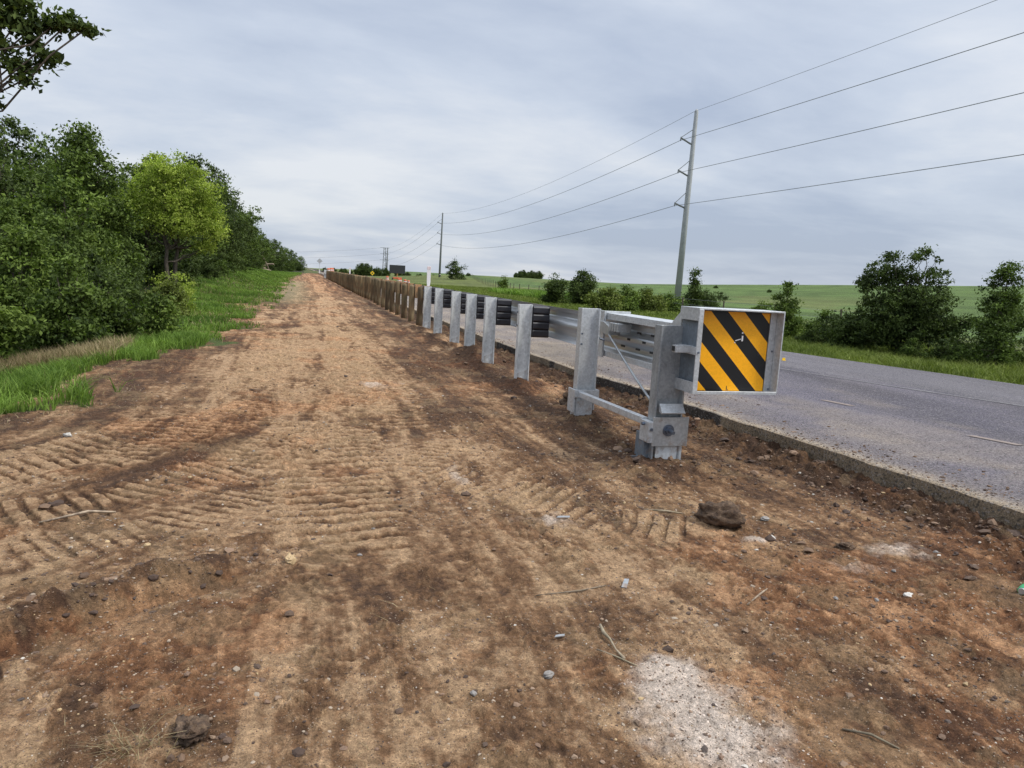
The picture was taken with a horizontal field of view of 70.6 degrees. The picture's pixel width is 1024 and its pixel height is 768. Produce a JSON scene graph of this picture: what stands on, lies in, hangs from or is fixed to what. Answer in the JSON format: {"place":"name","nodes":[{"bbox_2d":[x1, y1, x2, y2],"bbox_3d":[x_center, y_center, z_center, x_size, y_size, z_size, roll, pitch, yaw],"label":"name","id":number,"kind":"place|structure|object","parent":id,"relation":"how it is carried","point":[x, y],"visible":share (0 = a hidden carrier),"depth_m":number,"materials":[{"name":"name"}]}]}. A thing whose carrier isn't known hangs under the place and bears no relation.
{"place":"outdoors","nodes":[
{"label":"outdoors","id":0,"kind":"place"},
{"bbox_2d":[0,332,139,373],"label":"dead grass","id":1,"kind":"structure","parent":0,"point":[79,350],"depth_m":12.03,"materials":[{"name":"plant"}]},
{"bbox_2d":[0,328,213,414],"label":"tall grass","id":2,"kind":"structure","parent":0,"point":[33,381],"depth_m":10.27,"materials":[{"name":"plant"}]},
{"bbox_2d":[0,277,284,352],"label":"bank grass","id":3,"kind":"structure","parent":0,"point":[214,305],"depth_m":25.19,"materials":[{"name":"plant"}]},
{"bbox_2d":[0,267,1023,767],"bbox_3d":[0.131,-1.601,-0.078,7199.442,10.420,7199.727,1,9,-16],"label":"ground","id":4,"kind":"structure","parent":0,"point":[308,317],"depth_m":4.03,"materials":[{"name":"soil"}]},
{"bbox_2d":[0,114,54,198],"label":"oak tree","id":5,"kind":"object","parent":4,"relation":"on","point":[18,132],"visible":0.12,"depth_m":27.71,"materials":[{"name":"green plant"}]},
{"bbox_2d":[0,193,56,314],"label":"shrub","id":6,"kind":"object","parent":4,"relation":"on","point":[5,215],"visible":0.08,"depth_m":16.26,"materials":[{"name":"green plant"}]},
{"bbox_2d":[0,296,59,363],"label":"shrub","id":7,"kind":"object","parent":4,"relation":"on","point":[15,321],"visible":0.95,"depth_m":12.58,"materials":[{"name":"green plant"}]},
{"bbox_2d":[0,142,62,198],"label":"oak tree","id":8,"kind":"object","parent":4,"relation":"on","point":[18,172],"visible":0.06,"depth_m":25.49,"materials":[{"name":"green plant"}]},
{"bbox_2d":[0,133,64,260],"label":"oak tree","id":9,"kind":"object","parent":4,"relation":"on","point":[9,183],"visible":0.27,"depth_m":19.21,"materials":[{"name":"green plant"}]},
{"bbox_2d":[0,220,104,352],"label":"shrub","id":10,"kind":"object","parent":4,"relation":"on","point":[26,256],"visible":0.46,"depth_m":14.63,"materials":[{"name":"green plant"}]},
{"bbox_2d":[0,0,110,141],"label":"overhanging oak","id":11,"kind":"object","parent":4,"relation":"on","point":[12,19],"visible":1,"depth_m":6.33,"materials":[{"name":"green plant"}]},
{"bbox_2d":[7,207,120,318],"bbox_3d":[-10.654,-2.486,17.111,2.470,3.286,2.605,5,8,12],"label":"shrub","id":12,"kind":"object","parent":4,"relation":"on","point":[49,217],"visible":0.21,"depth_m":16.83,"materials":[{"name":"green plant"}]},
{"bbox_2d":[22,124,117,209],"bbox_3d":[-23.483,-9.513,38.012,5.950,7.957,6.399,11,11,42],"label":"oak tree","id":13,"kind":"object","parent":4,"relation":"on","point":[44,144],"visible":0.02,"depth_m":37.24,"materials":[{"name":"green plant"}]},
{"bbox_2d":[0,169,142,290],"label":"oak tree","id":14,"kind":"object","parent":4,"relation":"on","point":[58,197],"visible":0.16,"depth_m":18.26,"materials":[{"name":"green plant"}]},
{"bbox_2d":[10,249,144,352],"bbox_3d":[-8.301,-1.373,13.724,2.289,2.337,2.135,1,9,-16],"label":"shrub","id":15,"kind":"object","parent":4,"relation":"on","point":[74,312],"visible":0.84,"depth_m":13.55,"materials":[{"name":"green plant"}]},
{"bbox_2d":[39,510,115,522],"bbox_3d":[-2.748,0.829,4.581,0.419,0.044,0.038,-2,10,-33],"label":"stick","id":16,"kind":"object","parent":4,"relation":"on","point":[84,512],"visible":1,"depth_m":4.59,"materials":[{"name":"wood"}]},
{"bbox_2d":[22,118,160,279],"bbox_3d":[-13.058,-5.040,22.324,3.722,6.021,3.705,1,9,-16],"label":"oak tree","id":17,"kind":"object","parent":4,"relation":"on","point":[75,160],"visible":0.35,"depth_m":21.96,"materials":[{"name":"green plant"}]},
{"bbox_2d":[1,349,199,423],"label":"torn grass","id":18,"kind":"structure","parent":4,"relation":"on","point":[90,389],"depth_m":9.08,"materials":[{"name":"plant"}]},
{"bbox_2d":[58,260,152,337],"bbox_3d":[-8.429,-1.515,14.973,1.997,2.071,1.967,4,8,9],"label":"shrub","id":19,"kind":"object","parent":4,"relation":"on","point":[101,278],"visible":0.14,"depth_m":14.97,"materials":[{"name":"green plant"}]},
{"bbox_2d":[74,242,143,305],"bbox_3d":[-10.239,-2.210,17.742,2.198,2.499,2.060,1,9,-16],"label":"shrub","id":20,"kind":"object","parent":4,"relation":"on","point":[93,254],"visible":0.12,"depth_m":17.50,"materials":[{"name":"green plant"}]},
{"bbox_2d":[99,244,148,311],"bbox_3d":[-11.727,-2.893,21.175,2.103,2.343,2.276,10,11,39],"label":"shrub","id":21,"kind":"object","parent":4,"relation":"on","point":[126,274],"visible":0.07,"depth_m":21.19,"materials":[{"name":"green plant"}]},
{"bbox_2d":[48,706,207,767],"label":"dry grass clump","id":22,"kind":"object","parent":4,"relation":"on","point":[130,747],"visible":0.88,"depth_m":2.43,"materials":[{"name":"plant"}]},
{"bbox_2d":[113,245,149,299],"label":"shrub","id":23,"kind":"object","parent":4,"relation":"on","point":[137,272],"visible":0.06,"depth_m":26.57,"materials":[{"name":"green plant"}]},
{"bbox_2d":[136,261,151,290],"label":"shrub","id":24,"kind":"object","parent":4,"relation":"on","point":[143,275],"visible":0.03,"depth_m":32.14,"materials":[{"name":"green plant"}]},
{"bbox_2d":[9,273,282,410],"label":"dry stalks","id":25,"kind":"object","parent":4,"relation":"on","point":[213,313],"visible":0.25,"depth_m":26.58,"materials":[{"name":"plant"}]},
{"bbox_2d":[113,151,191,262],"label":"oak tree","id":26,"kind":"object","parent":4,"relation":"on","point":[125,175],"visible":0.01,"depth_m":43.54,"materials":[{"name":"green plant"}]},
{"bbox_2d":[139,249,171,285],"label":"shrub","id":27,"kind":"object","parent":4,"relation":"on","point":[158,269],"visible":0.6,"depth_m":35.30,"materials":[{"name":"green plant"}]},
{"bbox_2d":[115,160,211,285],"bbox_3d":[-18.220,-7.944,36.216,5.087,6.283,6.150,-2,10,-33],"label":"oak tree","id":28,"kind":"object","parent":4,"relation":"on","point":[146,240],"visible":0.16,"depth_m":35.95,"materials":[{"name":"green plant"}]},
{"bbox_2d":[131,287,198,335],"bbox_3d":[-7.816,-1.488,16.225,1.586,1.389,1.477,4,8,4],"label":"shrub","id":29,"kind":"object","parent":4,"relation":"on","point":[162,315],"visible":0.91,"depth_m":15.99,"materials":[{"name":"green plant"}]},
{"bbox_2d":[143,271,200,316],"bbox_3d":[-9.697,-2.363,20.496,1.537,1.638,1.846,1,9,-16],"label":"shrub","id":30,"kind":"object","parent":4,"relation":"on","point":[167,287],"visible":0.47,"depth_m":20.50,"materials":[{"name":"green plant"}]},
{"bbox_2d":[145,270,201,311],"bbox_3d":[-10.977,-2.872,23.402,1.432,1.615,2.123,-7,13,-52],"label":"sapling shrub","id":31,"kind":"object","parent":4,"relation":"on","point":[189,293],"visible":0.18,"depth_m":23.28,"materials":[{"name":"green plant"}]},
{"bbox_2d":[115,148,232,282],"bbox_3d":[-15.380,-7.240,32.753,5.229,6.689,3.480,1,9,-16],"label":"light green tree","id":32,"kind":"object","parent":4,"relation":"on","point":[162,188],"visible":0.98,"depth_m":32.37,"materials":[{"name":"green plant"}]},
{"bbox_2d":[177,255,201,279],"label":"shrub","id":33,"kind":"object","parent":4,"relation":"on","point":[195,268],"visible":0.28,"depth_m":38.58,"materials":[{"name":"green plant"}]},
{"bbox_2d":[172,714,210,745],"bbox_3d":[-1.120,1.217,2.530,0.127,0.111,0.168,-1,9,-24],"label":"dirt clod","id":34,"kind":"object","parent":4,"relation":"on","point":[195,732],"visible":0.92,"depth_m":2.49,"materials":[{"name":"soil"}]},
{"bbox_2d":[169,152,239,275],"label":"oak tree","id":35,"kind":"object","parent":4,"relation":"on","point":[220,264],"visible":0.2,"depth_m":43.59,"materials":[{"name":"green plant"}]},
{"bbox_2d":[193,251,221,278],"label":"shrub","id":36,"kind":"object","parent":4,"relation":"on","point":[208,267],"visible":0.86,"depth_m":42.52,"materials":[{"name":"green plant"}]},
{"bbox_2d":[207,247,226,273],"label":"shrub","id":37,"kind":"object","parent":4,"relation":"on","point":[220,256],"visible":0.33,"depth_m":47.59,"materials":[{"name":"green plant"}]},
{"bbox_2d":[192,195,257,266],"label":"oak tree","id":38,"kind":"object","parent":4,"relation":"on","point":[248,239],"visible":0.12,"depth_m":59.90,"materials":[{"name":"green plant"}]},
{"bbox_2d":[190,162,262,271],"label":"oak tree","id":39,"kind":"object","parent":4,"relation":"on","point":[240,225],"visible":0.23,"depth_m":52.05,"materials":[{"name":"green plant"}]},
{"bbox_2d":[217,187,264,270],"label":"oak tree","id":40,"kind":"object","parent":4,"relation":"on","point":[244,259],"visible":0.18,"depth_m":68.79,"materials":[{"name":"green plant"}]},
{"bbox_2d":[231,209,262,267],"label":"oak tree","id":41,"kind":"object","parent":4,"relation":"on","point":[257,246],"visible":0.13,"depth_m":79.99,"materials":[{"name":"green plant"}]},
{"bbox_2d":[198,267,301,291],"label":"bank grass","id":42,"kind":"structure","parent":4,"relation":"on","point":[272,279],"depth_m":59.92,"materials":[{"name":"plant"}]},
{"bbox_2d":[244,212,271,268],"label":"oak tree","id":43,"kind":"object","parent":4,"relation":"on","point":[266,252],"visible":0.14,"depth_m":92.70,"materials":[{"name":"green plant"}]},
{"bbox_2d":[254,226,275,266],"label":"oak tree","id":44,"kind":"object","parent":4,"relation":"on","point":[263,235],"visible":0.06,"depth_m":106.78,"materials":[{"name":"green plant"}]},
{"bbox_2d":[264,257,276,270],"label":"shrub","id":45,"kind":"object","parent":4,"relation":"on","point":[274,268],"visible":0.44,"depth_m":145.43,"materials":[{"name":"green plant"}]},
{"bbox_2d":[262,237,282,266],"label":"oak tree","id":46,"kind":"object","parent":4,"relation":"on","point":[275,259],"visible":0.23,"depth_m":150.27,"materials":[{"name":"green plant"}]},
{"bbox_2d":[270,238,287,270],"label":"oak tree","id":47,"kind":"object","parent":4,"relation":"on","point":[276,247],"visible":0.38,"depth_m":166.76,"materials":[{"name":"green plant"}]},
{"bbox_2d":[275,241,290,270],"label":"oak tree","id":48,"kind":"object","parent":4,"relation":"on","point":[286,258],"visible":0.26,"depth_m":183.76,"materials":[{"name":"green plant"}]},
{"bbox_2d":[282,247,294,270],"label":"oak tree","id":49,"kind":"object","parent":4,"relation":"on","point":[291,260],"visible":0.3,"depth_m":203.44,"materials":[{"name":"green plant"}]},
{"bbox_2d":[285,553,296,564],"bbox_3d":[-1.241,0.985,4.059,0.065,0.062,0.088,1,9,-16],"label":"stone","id":50,"kind":"object","parent":4,"relation":"on","point":[290,559],"visible":0.99,"depth_m":4.04,"materials":[{"name":"stone"}]},
{"bbox_2d":[287,249,299,270],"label":"oak tree","id":51,"kind":"object","parent":4,"relation":"on","point":[295,259],"visible":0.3,"depth_m":224.50,"materials":[{"name":"green plant"}]},
{"bbox_2d":[3,355,719,766],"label":"straw litter","id":52,"kind":"object","parent":4,"relation":"on","point":[381,617],"visible":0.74,"depth_m":3.52,"materials":[{"name":"plant"}]},
{"bbox_2d":[359,263,372,275],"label":"roadside tree","id":53,"kind":"object","parent":4,"relation":"on","point":[366,269],"visible":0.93,"depth_m":315.08,"materials":[{"name":"green plant"}]},
{"bbox_2d":[326,270,430,325],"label":"guardrail","id":54,"kind":"object","parent":4,"relation":"on","point":[378,291],"visible":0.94,"depth_m":31.72,"materials":[{"name":"brown wood"}]},
{"bbox_2d":[427,266,430,285],"bbox_3d":[-2.742,-3.516,23.818,0.130,0.720,0.022,1,9,-16],"label":"delineator","id":55,"kind":"object","parent":54,"relation":"attached to","point":[428,274],"visible":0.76,"depth_m":23.80,"materials":[{"name":"white plastic"}]},
{"bbox_2d":[389,265,404,279],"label":"message board","id":56,"kind":"object","parent":4,"relation":"on","point":[398,269],"visible":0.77,"depth_m":157.10,"materials":[{"name":"black paint"}]},
{"bbox_2d":[437,213,442,276],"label":"power pole","id":57,"kind":"object","parent":4,"relation":"on","point":[440,244],"visible":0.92,"depth_m":228.51,"materials":[{"name":"wood"}]},
{"bbox_2d":[445,258,467,279],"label":"roadside tree","id":58,"kind":"object","parent":4,"relation":"on","point":[456,270],"visible":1,"depth_m":205.68,"materials":[{"name":"green plant"}]},
{"bbox_2d":[496,275,508,288],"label":"roadside tree","id":59,"kind":"object","parent":4,"relation":"on","point":[503,284],"visible":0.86,"depth_m":87.37,"materials":[{"name":"green plant"}]},
{"bbox_2d":[1,323,1023,767],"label":"soil crumbs","id":60,"kind":"object","parent":4,"relation":"on","point":[297,751],"visible":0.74,"depth_m":4.69,"materials":[{"name":"soil"}]},
{"bbox_2d":[488,287,572,300],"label":"weeds","id":61,"kind":"object","parent":4,"relation":"on","point":[524,292],"visible":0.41,"depth_m":71.73,"materials":[{"name":"green plant"}]},
{"bbox_2d":[543,670,553,678],"bbox_3d":[0.159,1.233,3.070,0.058,0.033,0.044,-2,10,-33],"label":"stone","id":62,"kind":"object","parent":4,"relation":"on","point":[548,674],"visible":1,"depth_m":3.06,"materials":[{"name":"stone"}]},
{"bbox_2d":[538,272,571,303],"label":"roadside tree","id":63,"kind":"object","parent":4,"relation":"on","point":[556,289],"visible":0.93,"depth_m":50.77,"materials":[{"name":"green plant"}]},
{"bbox_2d":[559,391,567,405],"bbox_3d":[0.808,0.220,9.750,0.413,0.333,0.391,-3,10,-34],"label":"dirt clod","id":64,"kind":"object","parent":4,"relation":"on","point":[563,400],"visible":0.19,"depth_m":9.65,"materials":[{"name":"soil"}]},
{"bbox_2d":[536,585,605,595],"bbox_3d":[0.329,1.112,3.886,0.424,0.017,0.036,0,9,-23],"label":"stick","id":65,"kind":"object","parent":4,"relation":"on","point":[571,591],"visible":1,"depth_m":3.87,"materials":[{"name":"wood"}]},
{"bbox_2d":[564,268,598,304],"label":"roadside tree","id":66,"kind":"object","parent":4,"relation":"on","point":[578,289],"visible":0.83,"depth_m":52.53,"materials":[{"name":"green plant"}]},
{"bbox_2d":[580,286,624,310],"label":"bush","id":67,"kind":"object","parent":4,"relation":"on","point":[608,298],"visible":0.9,"depth_m":42.87,"materials":[{"name":"green plant"}]},
{"bbox_2d":[423,286,785,459],"bbox_3d":[-0.428,-1.114,14.275,1.235,1.639,16.512,1,9,-16],"label":"guardrail terminal","id":68,"kind":"object","parent":4,"relation":"on","point":[710,350],"visible":0.87,"depth_m":6.69,"materials":[{"name":"metal"}]},
{"bbox_2d":[599,623,625,658],"bbox_3d":[0.459,1.190,3.357,0.030,0.029,0.302,1,9,-16],"label":"stick","id":69,"kind":"object","parent":4,"relation":"on","point":[605,634],"visible":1,"depth_m":3.36,"materials":[{"name":"wood"}]},
{"bbox_2d":[596,649,637,665],"bbox_3d":[0.469,1.218,3.226,0.209,0.010,0.016,10,11,38],"label":"stick","id":70,"kind":"object","parent":4,"relation":"on","point":[617,657],"visible":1,"depth_m":3.22,"materials":[{"name":"wood"}]},
{"bbox_2d":[615,284,644,311],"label":"bush","id":71,"kind":"object","parent":4,"relation":"on","point":[631,299],"visible":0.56,"depth_m":44.48,"materials":[{"name":"green plant"}]},
{"bbox_2d":[632,286,669,311],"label":"bush","id":72,"kind":"object","parent":4,"relation":"on","point":[651,302],"visible":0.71,"depth_m":46.35,"materials":[{"name":"green plant"}]},
{"bbox_2d":[644,509,682,513],"bbox_3d":[1.121,0.942,5.359,0.289,0.026,0.033,4,8,4],"label":"stick","id":73,"kind":"object","parent":4,"relation":"on","point":[664,511],"visible":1,"depth_m":5.35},
{"bbox_2d":[662,291,689,312],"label":"bush","id":74,"kind":"object","parent":4,"relation":"on","point":[672,304],"visible":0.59,"depth_m":49.17,"materials":[{"name":"green plant"}]},
{"bbox_2d":[674,109,697,297],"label":"power pole","id":75,"kind":"object","parent":4,"relation":"on","point":[680,269],"visible":0.98,"depth_m":75.78,"materials":[{"name":"concrete"}]},
{"bbox_2d":[401,0,995,243],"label":"overhead wire","id":76,"kind":"object","parent":75,"relation":"attached to","point":[769,84],"visible":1,"depth_m":58.08,"materials":[{"name":"metal"}]},
{"bbox_2d":[385,92,1023,259],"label":"overhead wire","id":77,"kind":"object","parent":75,"relation":"attached to","point":[781,149],"visible":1,"depth_m":55.43,"materials":[{"name":"metal"}]},
{"bbox_2d":[394,32,1023,251],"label":"overhead wire","id":78,"kind":"object","parent":75,"relation":"attached to","point":[787,107],"visible":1,"depth_m":54.92,"materials":[{"name":"metal"}]},
{"bbox_2d":[398,154,1023,264],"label":"overhead wire","id":79,"kind":"object","parent":75,"relation":"attached to","point":[783,190],"visible":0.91,"depth_m":55.25,"materials":[{"name":"metal"}]},
{"bbox_2d":[680,266,706,306],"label":"roadside tree","id":80,"kind":"object","parent":4,"relation":"on","point":[692,294],"visible":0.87,"depth_m":56.86,"materials":[{"name":"green plant"}]},
{"bbox_2d":[578,642,831,767],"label":"sand crumbs","id":81,"kind":"object","parent":4,"relation":"on","point":[728,733],"visible":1,"depth_m":2.77,"materials":[{"name":"sand"}]},
{"bbox_2d":[686,288,728,307],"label":"bush","id":82,"kind":"object","parent":4,"relation":"on","point":[710,300],"visible":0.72,"depth_m":63.88,"materials":[{"name":"green plant"}]},
{"bbox_2d":[694,501,746,527],"bbox_3d":[1.489,0.942,5.170,0.408,0.229,0.311,10,11,40],"label":"dirt clod","id":83,"kind":"object","parent":4,"relation":"on","point":[726,514],"visible":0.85,"depth_m":5.08,"materials":[{"name":"soil"}]},
{"bbox_2d":[472,274,1022,347],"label":"wire fence","id":84,"kind":"object","parent":4,"relation":"on","point":[476,279],"visible":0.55,"depth_m":46.98,"materials":[{"name":"grey metal"}]},
{"bbox_2d":[749,300,774,310],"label":"bush","id":85,"kind":"object","parent":4,"relation":"on","point":[759,306],"visible":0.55,"depth_m":59.30,"materials":[{"name":"green plant"}]},
{"bbox_2d":[766,280,806,336],"bbox_3d":[10.105,-2.493,26.149,1.618,2.563,1.659,1,9,-16],"label":"tree","id":86,"kind":"object","parent":4,"relation":"on","point":[792,322],"visible":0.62,"depth_m":25.98,"materials":[{"name":"green plant"}]},
{"bbox_2d":[792,326,823,344],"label":"bush","id":87,"kind":"object","parent":4,"relation":"on","point":[811,336],"visible":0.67,"depth_m":23.43,"materials":[{"name":"green plant"}]},
{"bbox_2d":[798,307,841,343],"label":"bush","id":88,"kind":"object","parent":4,"relation":"on","point":[816,322],"visible":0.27,"depth_m":23.82,"materials":[{"name":"green plant"}]},
{"bbox_2d":[834,542,855,549],"bbox_3d":[2.220,1.090,4.816,0.146,0.074,0.087,3,8,0],"label":"dirt clod","id":89,"kind":"object","parent":4,"relation":"on","point":[846,545],"visible":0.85,"depth_m":4.80,"materials":[{"name":"soil"}]},
{"bbox_2d":[830,325,860,348],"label":"bush","id":90,"kind":"object","parent":4,"relation":"on","point":[853,344],"visible":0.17,"depth_m":22.26,"materials":[{"name":"green plant"}]},
{"bbox_2d":[842,728,899,748],"bbox_3d":[1.366,1.342,2.754,0.199,0.022,0.023,8,9,28],"label":"stick","id":91,"kind":"object","parent":4,"relation":"on","point":[870,734],"visible":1,"depth_m":2.75,"materials":[{"name":"wood"}]},
{"bbox_2d":[861,327,887,350],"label":"bush","id":92,"kind":"object","parent":4,"relation":"on","point":[869,340],"visible":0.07,"depth_m":22.94,"materials":[{"name":"green plant"}]},
{"bbox_2d":[812,243,977,353],"bbox_3d":[11.452,-2.349,21.558,4.483,3.712,2.266,8,9,28],"label":"roadside tree","id":93,"kind":"object","parent":4,"relation":"on","point":[896,318],"visible":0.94,"depth_m":21.14,"materials":[{"name":"green plant"}]},
{"bbox_2d":[898,337,932,359],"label":"bush","id":94,"kind":"object","parent":4,"relation":"on","point":[910,348],"visible":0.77,"depth_m":20.44,"materials":[{"name":"green plant"}]},
{"bbox_2d":[922,330,978,361],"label":"bush","id":95,"kind":"object","parent":4,"relation":"on","point":[942,350],"visible":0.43,"depth_m":19.91,"materials":[{"name":"green plant"}]},
{"bbox_2d":[940,344,970,362],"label":"bush","id":96,"kind":"object","parent":4,"relation":"on","point":[953,354],"visible":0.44,"depth_m":19.39,"materials":[{"name":"green plant"}]},
{"bbox_2d":[942,261,1023,366],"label":"cedar tree","id":97,"kind":"object","parent":4,"relation":"on","point":[1003,309],"visible":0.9,"depth_m":18.64,"materials":[{"name":"green plant"}]},
{"bbox_2d":[1005,349,1023,364],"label":"bush","id":98,"kind":"object","parent":4,"relation":"on","point":[1021,354],"visible":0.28,"depth_m":19.78,"materials":[{"name":"green plant"}]},
{"bbox_2d":[1017,584,1023,594],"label":"drink can","id":99,"kind":"object","parent":4,"relation":"on","point":[1020,589],"visible":1,"depth_m":4.18,"materials":[{"name":"green paint"}]},
{"bbox_2d":[0,0,1023,285],"label":"sky","id":100,"kind":"structure","parent":0,"point":[351,125],"materials":[{"name":"grey"}]},
{"bbox_2d":[413,283,679,318],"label":"meadow grass","id":101,"kind":"structure","parent":0,"point":[535,300],"depth_m":55.57,"materials":[{"name":"plant"}]},
{"bbox_2d":[308,268,1023,529],"bbox_3d":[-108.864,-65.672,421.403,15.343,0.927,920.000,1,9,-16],"label":"road","id":102,"kind":"structure","parent":0,"point":[925,426],"depth_m":8.71,"materials":[{"name":"asphalt"}]},
{"bbox_2d":[475,330,1021,507],"bbox_3d":[2.328,-0.226,12.353,2.436,0.075,17.831,0,9,-19],"label":"road grit","id":103,"kind":"object","parent":102,"relation":"on","point":[985,489],"visible":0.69,"depth_m":6.93,"materials":[{"name":"gravel"}]},
{"bbox_2d":[780,368,1021,405],"bbox_3d":[-0.407,-3.226,31.632,2.936,0.008,57.658,0,9,-20],"label":"lane line","id":104,"kind":"object","parent":102,"relation":"on","point":[902,387],"visible":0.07,"depth_m":11.66,"materials":[{"name":"paint"}]},
{"bbox_2d":[968,435,1020,444],"bbox_3d":[5.058,0.588,7.579,0.095,0.001,0.506,-3,10,-34],"label":"lane line","id":105,"kind":"object","parent":102,"relation":"on","point":[995,440],"visible":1,"depth_m":7.57,"materials":[{"name":"paint"}]},
{"bbox_2d":[648,314,1023,384],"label":"verge grass","id":106,"kind":"structure","parent":0,"point":[1011,373],"depth_m":17.49,"materials":[{"name":"plant"}]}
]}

